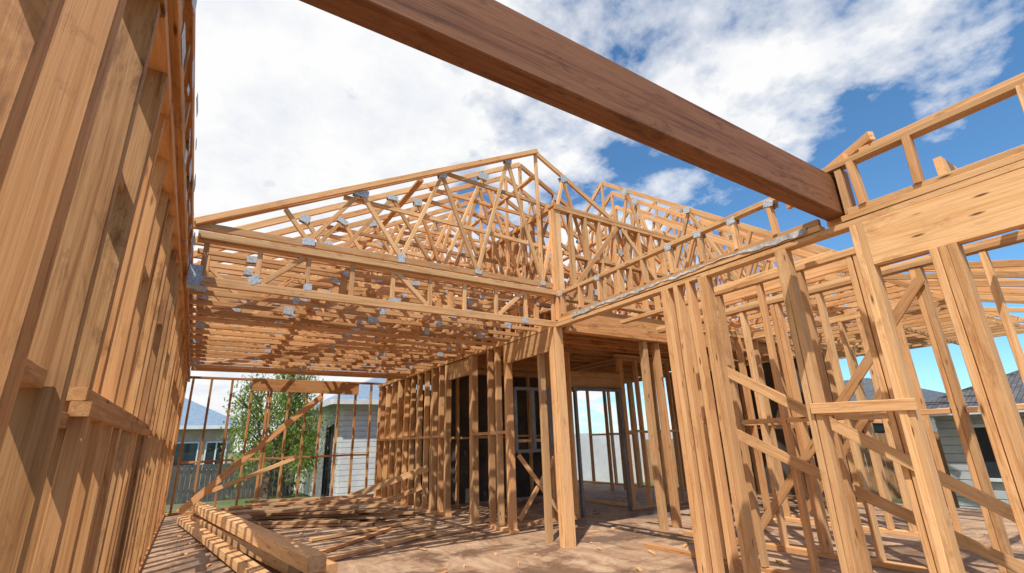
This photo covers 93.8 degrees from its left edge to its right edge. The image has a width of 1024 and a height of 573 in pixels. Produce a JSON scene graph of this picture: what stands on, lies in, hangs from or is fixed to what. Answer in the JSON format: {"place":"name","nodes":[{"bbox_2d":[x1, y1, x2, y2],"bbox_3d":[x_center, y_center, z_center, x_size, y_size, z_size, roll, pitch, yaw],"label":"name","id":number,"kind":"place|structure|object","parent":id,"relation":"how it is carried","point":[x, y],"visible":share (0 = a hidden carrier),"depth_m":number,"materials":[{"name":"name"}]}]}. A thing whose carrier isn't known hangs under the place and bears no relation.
{"place":"outdoors","nodes":[
{"label":"outdoors","id":0,"kind":"place"},
{"bbox_2d":[177,429,234,489],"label":"walls","id":1,"kind":"structure","parent":0,"point":[193,435],"depth_m":21.95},
{"bbox_2d":[177,441,227,469],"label":"window frames","id":2,"kind":"structure","parent":1,"relation":"attached to","point":[216,442],"depth_m":21.86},
{"bbox_2d":[173,443,225,468],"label":"window panes","id":3,"kind":"object","parent":2,"relation":"in","point":[189,451],"visible":0.3,"depth_m":21.57,"materials":[{"name":"blue glass"}]},
{"bbox_2d":[180,398,240,425],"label":"roof","id":4,"kind":"structure","parent":1,"relation":"on","point":[197,413],"depth_m":22.69,"materials":[{"name":"metal"}]},
{"bbox_2d":[179,425,245,433],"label":"eaves and gutter","id":5,"kind":"object","parent":1,"relation":"on","point":[207,427],"visible":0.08,"depth_m":21.77,"materials":[{"name":"white paint"}]},
{"bbox_2d":[165,448,959,512],"bbox_3d":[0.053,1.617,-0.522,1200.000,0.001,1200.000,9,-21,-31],"label":"ground","id":6,"kind":"structure","parent":0,"point":[224,504],"depth_m":16.60,"materials":[{"name":"green plant"}]},
{"bbox_2d":[166,461,295,504],"bbox_3d":[-12.503,6.784,16.247,9.675,1.270,0.107,9,-21,-31],"label":"timber fence","id":7,"kind":"object","parent":6,"relation":"on","point":[188,471],"visible":0.3,"depth_m":17.31,"materials":[{"name":"paint"}]},
{"bbox_2d":[210,362,335,502],"bbox_3d":[-7.489,4.252,15.065,3.293,5.044,3.008,9,-21,-31],"label":"willow tree","id":8,"kind":"object","parent":6,"relation":"on","point":[295,403],"visible":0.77,"depth_m":14.57,"materials":[{"name":"green plant"}]},
{"bbox_2d":[251,423,314,498],"bbox_3d":[-8.496,6.229,17.628,2.642,2.923,2.040,9,-21,-31],"label":"shade tree","id":9,"kind":"object","parent":6,"relation":"on","point":[283,479],"visible":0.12,"depth_m":17.41,"materials":[{"name":"green plant"}]},
{"bbox_2d":[294,404,377,496],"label":"walls","id":10,"kind":"structure","parent":6,"relation":"on","point":[330,407],"depth_m":15.43,"materials":[{"name":"white paint"}]},
{"bbox_2d":[310,424,333,496],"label":"window frames","id":11,"kind":"structure","parent":10,"relation":"attached to","point":[329,468],"depth_m":15.88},
{"bbox_2d":[308,426,331,494],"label":"window panes","id":12,"kind":"object","parent":11,"relation":"in","point":[325,460],"visible":0.1,"depth_m":16.02,"materials":[{"name":"black glass"}]},
{"bbox_2d":[294,405,377,496],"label":"weatherboards","id":13,"kind":"object","parent":10,"relation":"attached to","point":[362,413],"visible":0.23,"depth_m":15.32,"materials":[{"name":"white paint"}]},
{"bbox_2d":[311,399,378,411],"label":"eaves and gutter","id":14,"kind":"object","parent":10,"relation":"on","point":[328,403],"visible":0.14,"depth_m":15.21,"materials":[{"name":"white paint"}]},
{"bbox_2d":[316,370,430,404],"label":"roof","id":15,"kind":"structure","parent":10,"relation":"on","point":[364,391],"depth_m":16.45,"materials":[{"name":"white metal"}]},
{"bbox_2d":[574,432,675,482],"bbox_3d":[8.294,7.359,21.176,22.074,1.900,0.102,9,-21,-31],"label":"white fence","id":16,"kind":"object","parent":6,"relation":"on","point":[600,458],"visible":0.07,"depth_m":18.15,"materials":[{"name":"paint"}]},
{"bbox_2d":[646,431,957,501],"bbox_3d":[8.082,5.631,15.352,0.112,1.620,9.772,9,-21,-31],"label":"timber fence","id":17,"kind":"object","parent":6,"relation":"on","point":[889,470],"visible":0.08,"depth_m":12.71,"materials":[{"name":"wood"}]},
{"bbox_2d":[853,412,936,471],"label":"weatherboards","id":18,"kind":"object","parent":6,"relation":"on","point":[933,424],"visible":0.02,"depth_m":18.47,"materials":[{"name":"white paint"}]},
{"bbox_2d":[185,0,1023,451],"label":"sky","id":19,"kind":"structure","parent":0,"point":[296,98],"materials":[{"name":"white"}]},
{"bbox_2d":[854,423,886,440],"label":"window panes","id":20,"kind":"object","parent":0,"point":[878,427],"depth_m":19.89,"materials":[{"name":"black glass"}]},
{"bbox_2d":[936,417,1021,507],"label":"walls","id":21,"kind":"structure","parent":0,"point":[961,453],"depth_m":9.78,"materials":[{"name":"grey paint"}]},
{"bbox_2d":[844,378,945,401],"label":"roof","id":22,"kind":"structure","parent":21,"relation":"on","point":[869,390],"depth_m":22.25,"materials":[{"name":"grey tile"}]},
{"bbox_2d":[921,403,1023,417],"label":"eaves and gutter","id":23,"kind":"object","parent":21,"relation":"on","point":[930,416],"visible":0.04,"depth_m":9.60,"materials":[{"name":"white paint"}]},
{"bbox_2d":[925,370,1023,408],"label":"roof","id":24,"kind":"structure","parent":21,"relation":"on","point":[1016,384],"depth_m":9.86,"materials":[{"name":"grey tile"}]},
{"bbox_2d":[933,412,1023,508],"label":"weatherboards","id":25,"kind":"object","parent":21,"relation":"attached to","point":[958,469],"visible":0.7,"depth_m":9.73,"materials":[{"name":"grey paint"}]},
{"bbox_2d":[973,424,1002,481],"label":"window frames","id":26,"kind":"structure","parent":25,"relation":"attached to","point":[991,479],"depth_m":9.24,"materials":[{"name":"white"}]},
{"bbox_2d":[974,427,1001,478],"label":"window panes","id":27,"kind":"object","parent":26,"relation":"in","point":[991,465],"depth_m":9.37,"materials":[{"name":"black glass"}]},
{"label":"dirt site ground","id":28,"kind":"structure","parent":0,"visible":0},
{"bbox_2d":[176,501,337,572],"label":"long timber stack","id":29,"kind":"object","parent":28,"relation":"on","point":[226,537],"visible":0.99,"depth_m":5.24,"materials":[{"name":"brown wood"}]},
{"bbox_2d":[229,494,424,527],"bbox_3d":[-3.078,3.779,8.110,3.007,0.386,1.183,-2,-18,-1],"label":"lumber pile","id":30,"kind":"object","parent":28,"relation":"on","point":[350,515],"visible":0.96,"depth_m":7.90,"materials":[{"name":"brown wood"}]},
{"bbox_2d":[319,527,390,552],"bbox_3d":[-2.054,3.334,6.295,0.092,0.045,1.665,-7,-19,15],"label":"loose plank","id":31,"kind":"object","parent":28,"relation":"on","point":[352,541],"visible":0.79,"depth_m":6.23,"materials":[{"name":"brown wood"}]},
{"bbox_2d":[309,519,423,541],"bbox_3d":[-2.071,3.584,7.075,0.091,0.039,1.868,-17,-23,39],"label":"loose plank","id":32,"kind":"object","parent":28,"relation":"on","point":[328,536],"visible":0.98,"depth_m":6.93,"materials":[{"name":"brown wood"}]},
{"bbox_2d":[327,530,436,560],"bbox_3d":[-1.612,3.182,5.867,0.096,0.047,1.972,-13,-21,30],"label":"loose plank","id":33,"kind":"object","parent":28,"relation":"on","point":[376,547],"visible":0.84,"depth_m":5.83,"materials":[{"name":"brown wood"}]},
{"bbox_3d":[1.383,3.522,6.087,10.600,0.355,16.000,9,-21,-31],"label":"foundation wall","id":34,"kind":"object","parent":28,"relation":"on","visible":0},
{"bbox_2d":[140,480,1023,572],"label":"floor deck","id":35,"kind":"structure","parent":34,"relation":"on","point":[456,547],"depth_m":5.79,"materials":[{"name":"brown wood"}]},
{"bbox_2d":[0,0,195,572],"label":"stud wall","id":36,"kind":"structure","parent":35,"relation":"on","point":[97,113],"depth_m":1.42,"materials":[{"name":"brown wood"}]},
{"bbox_2d":[186,232,203,289],"bbox_3d":[-2.849,-0.233,4.358,0.142,0.500,0.120,9,-21,-31],"label":"truss hanger bracket","id":37,"kind":"object","parent":36,"relation":"attached to","point":[194,276],"visible":0.95,"depth_m":4.28,"materials":[{"name":"metal"}]},
{"bbox_2d":[193,149,733,364],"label":"gable roof trusses","id":38,"kind":"object","parent":36,"relation":"on","point":[442,241],"visible":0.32,"depth_m":6.57,"materials":[{"name":"brown wood"}]},
{"bbox_2d":[181,0,841,373],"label":"nail plates","id":39,"kind":"object","parent":38,"relation":"attached to","point":[255,279],"visible":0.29,"depth_m":5.85,"materials":[{"name":"metal"}]},
{"bbox_2d":[532,181,1023,370],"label":"roof trusses","id":40,"kind":"object","parent":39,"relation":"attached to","point":[913,323],"visible":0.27,"depth_m":8.85,"materials":[{"name":"brown wood"}]},
{"bbox_2d":[299,0,844,221],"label":"overhead beam","id":41,"kind":"structure","parent":36,"relation":"attached to","point":[495,41],"depth_m":2.38,"materials":[{"name":"brown wood"}]},
{"bbox_2d":[164,376,380,515],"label":"stud wall","id":42,"kind":"structure","parent":35,"relation":"on","point":[270,386],"depth_m":11.07,"materials":[{"name":"brown wood"}]},
{"bbox_2d":[230,497,361,508],"bbox_3d":[-4.478,4.538,10.082,2.532,0.047,0.095,6,-19,-23],"label":"loose plank","id":43,"kind":"object","parent":35,"relation":"on","point":[249,505],"visible":0.27,"depth_m":9.71,"materials":[{"name":"brown wood"}]},
{"bbox_2d":[176,394,428,514],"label":"temporary braces","id":44,"kind":"object","parent":35,"relation":"on","point":[209,488],"visible":0.84,"depth_m":8.78,"materials":[{"name":"brown wood"}]},
{"bbox_2d":[513,387,632,517],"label":"aluminium window frames","id":45,"kind":"structure","parent":35,"relation":"on","point":[578,445],"depth_m":7.89,"materials":[{"name":"metal"}]},
{"bbox_2d":[177,491,987,572],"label":"wood offcuts","id":46,"kind":"object","parent":35,"relation":"on","point":[779,561],"visible":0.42,"depth_m":5.86,"materials":[{"name":"brown wood"}]},
{"bbox_2d":[413,354,856,505],"bbox_3d":[1.364,3.178,10.380,9.960,2.550,4.110,-10,-20,24],"label":"wall lining paper","id":47,"kind":"object","parent":35,"relation":"on","point":[522,482],"depth_m":10.15,"materials":[{"name":"black paper"}]},
{"bbox_2d":[373,72,1023,572],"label":"stud wall","id":48,"kind":"structure","parent":35,"relation":"on","point":[943,218],"depth_m":3.85,"materials":[{"name":"brown wood"}]},
{"bbox_2d":[190,230,559,378],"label":"floor trusses","id":49,"kind":"object","parent":48,"relation":"on","point":[318,323],"visible":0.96,"depth_m":6.15,"materials":[{"name":"brown wood"}]},
{"bbox_2d":[380,379,411,501],"bbox_3d":[-2.680,3.542,11.092,0.015,2.550,2.150,9,-21,-31],"label":"bracing plywood","id":50,"kind":"object","parent":48,"relation":"attached to","point":[395,437],"depth_m":11.01,"materials":[{"name":"brown wood"}]},
{"bbox_2d":[479,203,678,329],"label":"storey wall frames","id":51,"kind":"structure","parent":48,"relation":"attached to","point":[553,211],"depth_m":7.19,"materials":[{"name":"brown wood"}]},
{"bbox_2d":[572,228,806,316],"bbox_3d":[1.583,-0.035,4.947,0.127,0.069,2.900,9,-21,-31],"label":"metal flashing strip","id":52,"kind":"object","parent":48,"relation":"attached to","point":[797,233],"visible":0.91,"depth_m":4.43,"materials":[{"name":"silver metal"}]},
{"bbox_2d":[826,169,856,227],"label":"beam end block","id":53,"kind":"structure","parent":48,"relation":"attached to","point":[844,188],"depth_m":3.63,"materials":[{"name":"brown wood"}]},
{"bbox_2d":[436,156,1023,572],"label":"ground floor partitions","id":54,"kind":"object","parent":35,"relation":"on","point":[994,510],"visible":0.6,"depth_m":5.00,"materials":[{"name":"brown wood"}]},
{"bbox_2d":[389,306,778,384],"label":"floor joists","id":55,"kind":"object","parent":54,"relation":"on","point":[603,337],"visible":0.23,"depth_m":8.25,"materials":[{"name":"brown wood"}]},
{"bbox_2d":[433,310,777,356],"bbox_3d":[1.123,1.745,11.093,5.965,0.020,7.500,9,-21,-31],"label":"subfloor sheet","id":56,"kind":"object","parent":55,"relation":"on","point":[541,316],"depth_m":7.05,"materials":[{"name":"brown wood"}]}
]}

